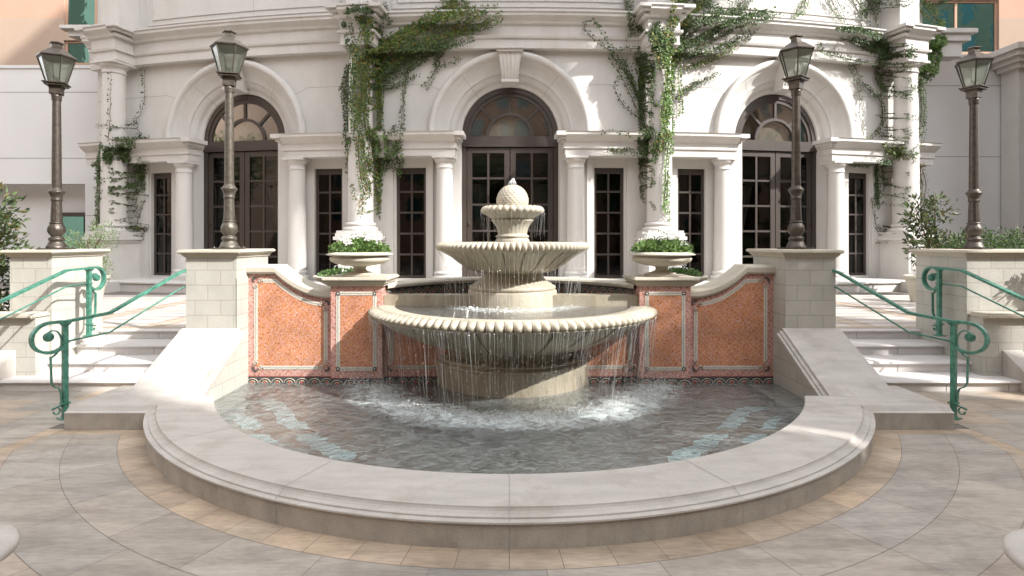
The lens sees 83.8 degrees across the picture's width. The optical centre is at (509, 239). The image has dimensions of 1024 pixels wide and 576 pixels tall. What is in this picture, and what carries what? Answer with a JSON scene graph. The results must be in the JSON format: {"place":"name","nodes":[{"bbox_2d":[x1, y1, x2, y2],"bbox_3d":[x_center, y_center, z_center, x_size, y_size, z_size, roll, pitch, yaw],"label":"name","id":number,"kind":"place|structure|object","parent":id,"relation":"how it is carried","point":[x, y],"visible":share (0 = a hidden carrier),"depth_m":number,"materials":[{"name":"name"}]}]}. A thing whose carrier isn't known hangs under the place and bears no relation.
{"place":"outdoors","nodes":[
{"label":"outdoors","id":0,"kind":"place"},
{"bbox_2d":[0,282,915,323],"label":"terrace","id":1,"kind":"structure","parent":0,"point":[157,293],"depth_m":14.98,"materials":[{"name":"tile"}]},
{"bbox_2d":[0,65,97,281],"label":"side wall","id":2,"kind":"structure","parent":1,"relation":"on","point":[25,128],"depth_m":18.50,"materials":[{"name":"white paint"}]},
{"bbox_2d":[63,212,84,248],"bbox_3d":[-14.535,0.240,19.105,0.970,2.320,0.170,0,0,0],"label":"window","id":3,"kind":"structure","parent":2,"relation":"in","point":[72,220],"depth_m":19.02,"materials":[{"name":"teal glass"}]},
{"bbox_2d":[312,274,327,285],"bbox_3d":[-2.700,0.985,9.250,0.940,0.830,0.940,0,0,0],"label":"terrace planter","id":4,"kind":"object","parent":1,"relation":"on","point":[316,278],"visible":0.07,"depth_m":8.94,"materials":[{"name":"beige stone"}]},
{"bbox_2d":[317,265,353,276],"bbox_3d":[-2.700,0.538,9.259,0.837,0.362,0.739,0,0,0],"label":"geranium plant","id":5,"kind":"object","parent":4,"relation":"in","point":[334,271],"visible":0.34,"depth_m":9.09,"materials":[{"name":"green plant"}]},
{"bbox_2d":[74,0,945,292],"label":"hotel building","id":6,"kind":"structure","parent":1,"relation":"on","point":[570,174],"depth_m":15.95,"materials":[{"name":"paint"}]},
{"bbox_2d":[59,25,85,42],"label":"balcony","id":7,"kind":"structure","parent":6,"relation":"attached to","point":[72,33],"depth_m":22.10,"materials":[{"name":"white stone"}]},
{"bbox_2d":[90,67,152,247],"bbox_3d":[-11.591,-2.386,16.672,2.855,5.576,0.954,0,0,16],"label":"climbing vine","id":8,"kind":"object","parent":6,"relation":"attached to","point":[108,156],"visible":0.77,"depth_m":16.54,"materials":[{"name":"green plant"}]},
{"bbox_2d":[154,173,170,274],"bbox_3d":[-10.222,-0.465,16.945,0.735,3.026,0.224,0,0,6],"label":"window","id":9,"kind":"structure","parent":6,"relation":"in","point":[162,181],"depth_m":16.95,"materials":[{"name":"black glass"}]},
{"bbox_2d":[209,152,244,248],"bbox_3d":[-8.337,-0.740,16.854,1.192,3.680,0.261,0,0,3],"label":"door","id":10,"kind":"structure","parent":6,"relation":"in","point":[216,160],"depth_m":16.89,"materials":[{"name":"brown glass"}]},
{"bbox_2d":[214,104,277,141],"bbox_3d":[-7.719,-3.475,16.847,2.366,1.250,0.061,0,0,11],"label":"fanlight drape","id":11,"kind":"object","parent":6,"relation":"hanging from","point":[247,131],"visible":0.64,"depth_m":16.83,"materials":[{"name":"fabric"}]},
{"bbox_2d":[245,151,277,263],"bbox_3d":[-7.143,-0.740,16.621,1.193,3.680,0.229,0,0,3],"label":"door","id":12,"kind":"structure","parent":6,"relation":"in","point":[261,167],"depth_m":16.63,"materials":[{"name":"brown glass"}]},
{"bbox_2d":[316,169,341,274],"bbox_3d":[-4.998,-0.465,15.951,0.806,3.026,0.148,0,0,5],"label":"window","id":13,"kind":"structure","parent":6,"relation":"in","point":[328,181],"depth_m":15.95,"materials":[{"name":"black glass"}]},
{"bbox_2d":[397,168,425,277],"bbox_3d":[-2.682,-0.465,15.725,0.825,3.026,0.108,0,0,4],"label":"window","id":14,"kind":"structure","parent":6,"relation":"in","point":[411,186],"depth_m":15.72,"materials":[{"name":"black glass"}]},
{"bbox_2d":[338,0,503,219],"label":"climbing vine","id":15,"kind":"object","parent":6,"relation":"attached to","point":[379,75],"visible":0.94,"depth_m":15.18,"materials":[{"name":"green plant"}]},
{"bbox_2d":[467,148,509,276],"bbox_3d":[-0.589,-0.740,15.972,1.195,3.680,0.132,0,0,0],"label":"door","id":16,"kind":"structure","parent":6,"relation":"in","point":[488,169],"depth_m":15.99,"materials":[{"name":"brown glass"}]},
{"bbox_2d":[471,98,548,135],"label":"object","id":17,"kind":"object","parent":6,"relation":"hanging from","point":[509,126],"visible":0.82,"depth_m":16.09,"materials":[{"name":"glass"}]},
{"bbox_2d":[510,148,552,276],"bbox_3d":[0.629,-0.740,15.972,1.195,3.680,0.132,0,0,0],"label":"door","id":18,"kind":"structure","parent":6,"relation":"in","point":[531,169],"depth_m":15.99,"materials":[{"name":"brown glass"}]},
{"bbox_2d":[594,168,622,277],"bbox_3d":[2.721,-0.465,15.725,0.825,3.026,0.108,0,0,-4],"label":"window","id":19,"kind":"structure","parent":6,"relation":"in","point":[608,182],"depth_m":15.72,"materials":[{"name":"black glass"}]},
{"bbox_2d":[678,169,703,274],"bbox_3d":[5.038,-0.465,15.951,0.806,3.026,0.148,0,0,-5],"label":"window","id":20,"kind":"structure","parent":6,"relation":"in","point":[690,181],"depth_m":15.95,"materials":[{"name":"black glass"}]},
{"bbox_2d":[582,0,811,221],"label":"climbing vine","id":21,"kind":"object","parent":6,"relation":"attached to","point":[658,38],"visible":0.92,"depth_m":15.33,"materials":[{"name":"green plant"}]},
{"bbox_2d":[742,151,774,263],"bbox_3d":[7.183,-0.740,16.621,1.193,3.680,0.229,0,0,-3],"label":"door","id":22,"kind":"structure","parent":6,"relation":"in","point":[758,167],"depth_m":16.63,"materials":[{"name":"brown glass"}]},
{"bbox_2d":[742,104,805,141],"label":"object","id":23,"kind":"object","parent":6,"relation":"hanging from","point":[772,131],"visible":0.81,"depth_m":16.83,"materials":[{"name":"glass"}]},
{"bbox_2d":[775,152,810,248],"bbox_3d":[8.377,-0.740,16.854,1.192,3.680,0.261,0,0,-3],"label":"door","id":24,"kind":"structure","parent":6,"relation":"in","point":[782,159],"depth_m":16.81,"materials":[{"name":"brown glass"}]},
{"bbox_2d":[849,173,865,274],"bbox_3d":[10.262,-0.465,16.945,0.735,3.026,0.224,0,0,-6],"label":"window","id":25,"kind":"structure","parent":6,"relation":"in","point":[857,181],"depth_m":16.95,"materials":[{"name":"black glass"}]},
{"bbox_2d":[817,0,962,243],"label":"climbing vine","id":26,"kind":"object","parent":6,"relation":"attached to","point":[936,46],"visible":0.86,"depth_m":16.68,"materials":[{"name":"green plant"}]},
{"bbox_2d":[934,28,977,60],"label":"balcony","id":27,"kind":"structure","parent":6,"relation":"attached to","point":[957,38],"depth_m":17.31,"materials":[{"name":"white stone"}]},
{"bbox_2d":[694,275,708,284],"bbox_3d":[2.740,0.985,9.250,0.940,0.830,0.940,0,0,0],"label":"terrace planter","id":28,"kind":"object","parent":1,"relation":"on","point":[704,278],"visible":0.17,"depth_m":8.94,"materials":[{"name":"beige stone"}]},
{"bbox_2d":[668,264,702,276],"bbox_3d":[2.737,0.537,9.255,0.771,0.344,0.745,0,0,22],"label":"geranium plant","id":29,"kind":"object","parent":28,"relation":"in","point":[687,271],"visible":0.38,"depth_m":9.12,"materials":[{"name":"green plant"}]},
{"bbox_2d":[922,41,1023,248],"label":"side wall","id":30,"kind":"structure","parent":1,"relation":"on","point":[1001,141],"depth_m":18.50,"materials":[{"name":"white paint"}]},
{"bbox_2d":[2,295,915,328],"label":"terrace paving","id":31,"kind":"structure","parent":0,"point":[858,316],"depth_m":11.02,"materials":[{"name":"stone"}]},
{"bbox_2d":[103,275,110,294],"bbox_3d":[-9.420,1.100,12.900,0.670,0.600,0.670,0,0,0],"label":"flower pot","id":32,"kind":"object","parent":31,"relation":"on","point":[108,276],"visible":0.1,"depth_m":12.97,"materials":[{"name":"beige stone"}]},
{"bbox_2d":[63,218,119,280],"bbox_3d":[-9.502,0.249,12.898,1.257,1.514,0.713,0,0,0],"label":"olive shrub","id":33,"kind":"object","parent":32,"relation":"in","point":[90,241],"visible":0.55,"depth_m":12.90,"materials":[{"name":"green plant"}]},
{"bbox_2d":[386,277,635,293],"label":"niche wall","id":34,"kind":"structure","parent":31,"relation":"on","point":[463,284],"depth_m":8.81,"materials":[{"name":"stone"}]},
{"bbox_2d":[902,274,915,301],"bbox_3d":[9.280,1.100,12.900,0.670,0.600,0.670,0,0,0],"label":"flower pot","id":35,"kind":"object","parent":31,"relation":"on","point":[909,279],"visible":0.44,"depth_m":12.85,"materials":[{"name":"beige stone"}]},
{"bbox_2d":[896,191,967,266],"bbox_3d":[10.748,0.085,14.197,1.987,2.640,0.941,0,0,0],"label":"magnolia shrub","id":36,"kind":"object","parent":31,"relation":"on","point":[935,242],"visible":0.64,"depth_m":14.21,"materials":[{"name":"green plant"}]},
{"bbox_2d":[942,225,1023,248],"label":"box hedge shrub","id":37,"kind":"object","parent":31,"relation":"on","point":[992,242],"visible":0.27,"depth_m":11.52,"materials":[{"name":"green plant"}]},
{"bbox_2d":[996,226,1023,248],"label":"box hedge shrub","id":38,"kind":"object","parent":31,"relation":"on","point":[1013,232],"visible":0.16,"depth_m":11.79,"materials":[{"name":"green plant"}]},
{"bbox_2d":[214,382,803,473],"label":"pool water","id":39,"kind":"structure","parent":0,"point":[444,414],"depth_m":6.41,"materials":[{"name":"liquid"}]},
{"bbox_2d":[345,305,687,425],"bbox_3d":[-0.107,1.406,7.582,4.436,1.154,3.375,0,0,29],"label":"splash spray","id":40,"kind":"object","parent":39,"relation":"on","point":[663,384],"visible":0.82,"depth_m":6.91,"materials":[{"name":"liquid"}]},
{"bbox_2d":[223,399,795,473],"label":"pool floor","id":41,"kind":"structure","parent":0,"point":[500,441],"depth_m":6.36,"materials":[{"name":"tile"}]},
{"bbox_2d":[321,274,398,400],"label":"urn pier","id":42,"kind":"structure","parent":41,"relation":"on","point":[357,335],"depth_m":7.80,"materials":[{"name":"orange tile"}]},
{"bbox_2d":[326,252,392,276],"bbox_3d":[-2.100,0.335,8.020,0.914,0.338,0.914,0,0,0],"label":"garden urn","id":43,"kind":"object","parent":42,"relation":"on","point":[359,262],"visible":0.95,"depth_m":7.73,"materials":[{"name":"beige stone"}]},
{"bbox_2d":[328,228,391,252],"bbox_3d":[-2.095,0.080,8.016,0.893,0.495,0.806,0,0,0],"label":"geranium plant","id":44,"kind":"object","parent":43,"relation":"in","point":[368,243],"visible":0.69,"depth_m":7.86,"materials":[{"name":"green plant"}]},
{"bbox_2d":[221,398,798,461],"bbox_3d":[0.009,2.190,7.026,7.767,0.001,2.816,0,0,0],"label":"floor inlay","id":45,"kind":"object","parent":41,"relation":"on","point":[674,454],"visible":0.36,"depth_m":6.43,"materials":[{"name":"teal tile"}]},
{"bbox_2d":[384,293,637,398],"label":"mosaic back wall","id":46,"kind":"structure","parent":41,"relation":"on","point":[618,361],"depth_m":7.90,"materials":[{"name":"stone"}]},
{"bbox_2d":[368,185,657,415],"bbox_3d":[0.045,0.705,8.200,4.040,2.990,4.039,0,0,0],"label":"fountain","id":47,"kind":"object","parent":41,"relation":"on","point":[527,351],"visible":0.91,"depth_m":7.24,"materials":[{"name":"stone"}]},
{"bbox_2d":[509,178,515,184],"bbox_3d":[0.045,-0.825,8.200,0.145,0.130,0.138,0,0,0],"label":"water jet","id":48,"kind":"object","parent":47,"relation":"on","point":[512,182],"visible":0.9,"depth_m":8.19},
{"bbox_2d":[622,274,699,400],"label":"urn pier","id":49,"kind":"structure","parent":41,"relation":"on","point":[664,342],"depth_m":7.80,"materials":[{"name":"orange tile"}]},
{"bbox_2d":[629,252,695,276],"bbox_3d":[2.140,0.335,8.020,0.914,0.338,0.914,0,0,0],"label":"garden urn","id":50,"kind":"object","parent":49,"relation":"on","point":[661,262],"visible":0.92,"depth_m":7.73,"materials":[{"name":"beige stone"}]},
{"bbox_2d":[630,227,693,256],"bbox_3d":[2.138,0.068,8.018,0.883,0.498,0.793,0,0,0],"label":"geranium plant","id":51,"kind":"object","parent":50,"relation":"in","point":[669,243],"visible":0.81,"depth_m":7.88,"materials":[{"name":"green plant"}]},
{"bbox_2d":[0,384,1023,575],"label":"paving","id":52,"kind":"structure","parent":0,"point":[74,541],"depth_m":3.98,"materials":[{"name":"stone"}]},
{"bbox_2d":[0,523,20,561],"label":"stone bench","id":53,"kind":"object","parent":52,"relation":"on","point":[10,535],"visible":1,"depth_m":2.93,"materials":[{"name":"stone"}]},
{"bbox_2d":[0,311,49,379],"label":"garden wall","id":54,"kind":"structure","parent":52,"relation":"on","point":[19,356],"depth_m":7.78,"materials":[{"name":"stone"}]},
{"bbox_2d":[0,182,33,310],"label":"magnolia shrub","id":55,"kind":"object","parent":54,"relation":"on","point":[15,224],"visible":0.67,"depth_m":8.37,"materials":[{"name":"green plant"}]},
{"bbox_2d":[0,249,110,360],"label":"lamp pedestal","id":56,"kind":"object","parent":52,"relation":"on","point":[28,267],"visible":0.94,"depth_m":8.14,"materials":[{"name":"stone"}]},
{"bbox_2d":[35,41,77,249],"bbox_3d":[-6.720,-1.403,8.470,0.520,3.083,0.450,0,0,-22],"label":"street lamp","id":57,"kind":"object","parent":56,"relation":"on","point":[55,52],"visible":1,"depth_m":8.42,"materials":[{"name":"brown metal"}]},
{"bbox_2d":[0,324,180,390],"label":"stone stairs","id":58,"kind":"structure","parent":52,"relation":"on","point":[116,358],"depth_m":8.01,"materials":[{"name":"stone"}]},
{"bbox_2d":[0,266,106,336],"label":"handrail","id":59,"kind":"object","parent":58,"relation":"on","point":[90,288],"visible":0.95,"depth_m":8.29,"materials":[{"name":"green metal"}]},
{"bbox_2d":[28,269,185,419],"bbox_3d":[-4.708,1.192,6.852,0.120,1.612,1.713,0,0,30],"label":"handrail","id":60,"kind":"object","parent":52,"relation":"on","point":[63,348],"visible":1,"depth_m":6.37,"materials":[{"name":"green metal"}]},
{"bbox_2d":[126,276,247,414],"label":"cheek wall","id":61,"kind":"structure","parent":52,"relation":"on","point":[199,361],"depth_m":7.12,"materials":[{"name":"stone"}]},
{"bbox_2d":[176,249,275,327],"bbox_3d":[-3.955,1.060,8.065,0.840,1.860,1.160,0,0,0],"label":"lamp pedestal","id":62,"kind":"object","parent":52,"relation":"on","point":[212,275],"visible":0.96,"depth_m":7.57,"materials":[{"name":"stone"}]},
{"bbox_2d":[209,30,248,248],"bbox_3d":[-3.950,-1.413,8.050,0.520,3.083,0.450,0,0,-14],"label":"street lamp","id":63,"kind":"object","parent":62,"relation":"on","point":[227,43],"visible":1,"depth_m":8.00,"materials":[{"name":"metal"}]},
{"bbox_2d":[246,264,330,398],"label":"mosaic wall","id":64,"kind":"structure","parent":52,"relation":"on","point":[289,323],"depth_m":7.90,"materials":[{"name":"tile"}]},
{"bbox_2d":[64,386,954,549],"bbox_3d":[0.000,2.069,5.280,9.360,0.622,3.240,0,0,0],"label":"fountain basin","id":65,"kind":"object","parent":52,"relation":"on","point":[200,447],"visible":0.98,"depth_m":4.19,"materials":[{"name":"stone"}]},
{"bbox_2d":[691,264,775,398],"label":"mosaic wall","id":66,"kind":"structure","parent":52,"relation":"on","point":[732,324],"depth_m":7.90,"materials":[{"name":"tile"}]},
{"bbox_2d":[746,249,844,327],"bbox_3d":[3.995,1.060,8.065,0.840,1.860,1.160,0,0,0],"label":"lamp pedestal","id":67,"kind":"object","parent":52,"relation":"on","point":[809,275],"visible":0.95,"depth_m":7.57,"materials":[{"name":"stone"}]},
{"bbox_2d":[777,34,815,248],"bbox_3d":[4.070,-1.390,8.100,0.443,3.036,0.512,0,0,-40],"label":"street lamp","id":68,"kind":"object","parent":67,"relation":"on","point":[797,47],"visible":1,"depth_m":8.05,"materials":[{"name":"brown metal"}]},
{"bbox_2d":[773,276,896,400],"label":"cheek wall","id":69,"kind":"structure","parent":52,"relation":"on","point":[822,361],"depth_m":7.13,"materials":[{"name":"stone"}]},
{"bbox_2d":[832,269,989,419],"bbox_3d":[4.708,1.192,6.852,0.120,1.612,1.713,0,0,-30],"label":"handrail","id":70,"kind":"object","parent":52,"relation":"on","point":[953,341],"visible":0.98,"depth_m":6.37,"materials":[{"name":"green metal"}]},
{"bbox_2d":[841,324,1020,390],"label":"stone stairs","id":71,"kind":"structure","parent":52,"relation":"on","point":[901,358],"depth_m":8.01,"materials":[{"name":"stone"}]},
{"bbox_2d":[921,266,1023,336],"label":"handrail","id":72,"kind":"object","parent":71,"relation":"on","point":[937,288],"visible":0.96,"depth_m":8.29,"materials":[{"name":"green metal"}]},
{"bbox_2d":[908,249,1023,360],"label":"lamp pedestal","id":73,"kind":"object","parent":52,"relation":"on","point":[1004,268],"visible":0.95,"depth_m":8.06,"materials":[{"name":"stone"}]},
{"bbox_2d":[953,46,994,248],"bbox_3d":[7.000,-1.388,8.600,0.445,3.052,0.514,0,0,-28],"label":"street lamp","id":74,"kind":"object","parent":73,"relation":"on","point":[975,57],"visible":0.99,"depth_m":8.55,"materials":[{"name":"grey metal"}]},
{"bbox_2d":[969,311,1023,391],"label":"garden wall","id":75,"kind":"structure","parent":52,"relation":"on","point":[1002,354],"depth_m":7.78,"materials":[{"name":"stone"}]},
{"bbox_2d":[1002,529,1023,570],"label":"stone bench","id":76,"kind":"object","parent":52,"relation":"on","point":[1013,544],"visible":1,"depth_m":2.86,"materials":[{"name":"stone"}]},
{"bbox_2d":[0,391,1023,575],"bbox_3d":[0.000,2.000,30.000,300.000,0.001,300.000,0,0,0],"label":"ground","id":77,"kind":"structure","parent":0,"point":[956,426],"depth_m":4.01,"materials":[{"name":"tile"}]},
{"bbox_2d":[0,0,97,64],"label":"tower building","id":78,"kind":"structure","parent":77,"relation":"on","point":[29,30],"depth_m":24.00,"materials":[{"name":"beige paint"}]},
{"bbox_2d":[65,41,89,63],"bbox_3d":[-16.175,-7.900,24.150,5.150,1.000,0.100,0,0,0],"label":"window frame","id":79,"kind":"structure","parent":78,"relation":"in","point":[77,49],"depth_m":24.15,"materials":[{"name":"teal glass"}]},
{"bbox_2d":[65,0,97,31],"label":"window frame","id":80,"kind":"structure","parent":78,"relation":"in","point":[77,12],"depth_m":24.15,"materials":[{"name":"teal glass"}]},
{"bbox_2d":[922,0,1023,54],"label":"tower building","id":81,"kind":"structure","parent":77,"relation":"on","point":[998,24],"depth_m":24.15,"materials":[{"name":"orange paint"}]},
{"bbox_2d":[922,1,996,52],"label":"window frame","id":82,"kind":"structure","parent":81,"relation":"in","point":[982,15],"depth_m":24.15,"materials":[{"name":"teal glass"}]}
]}

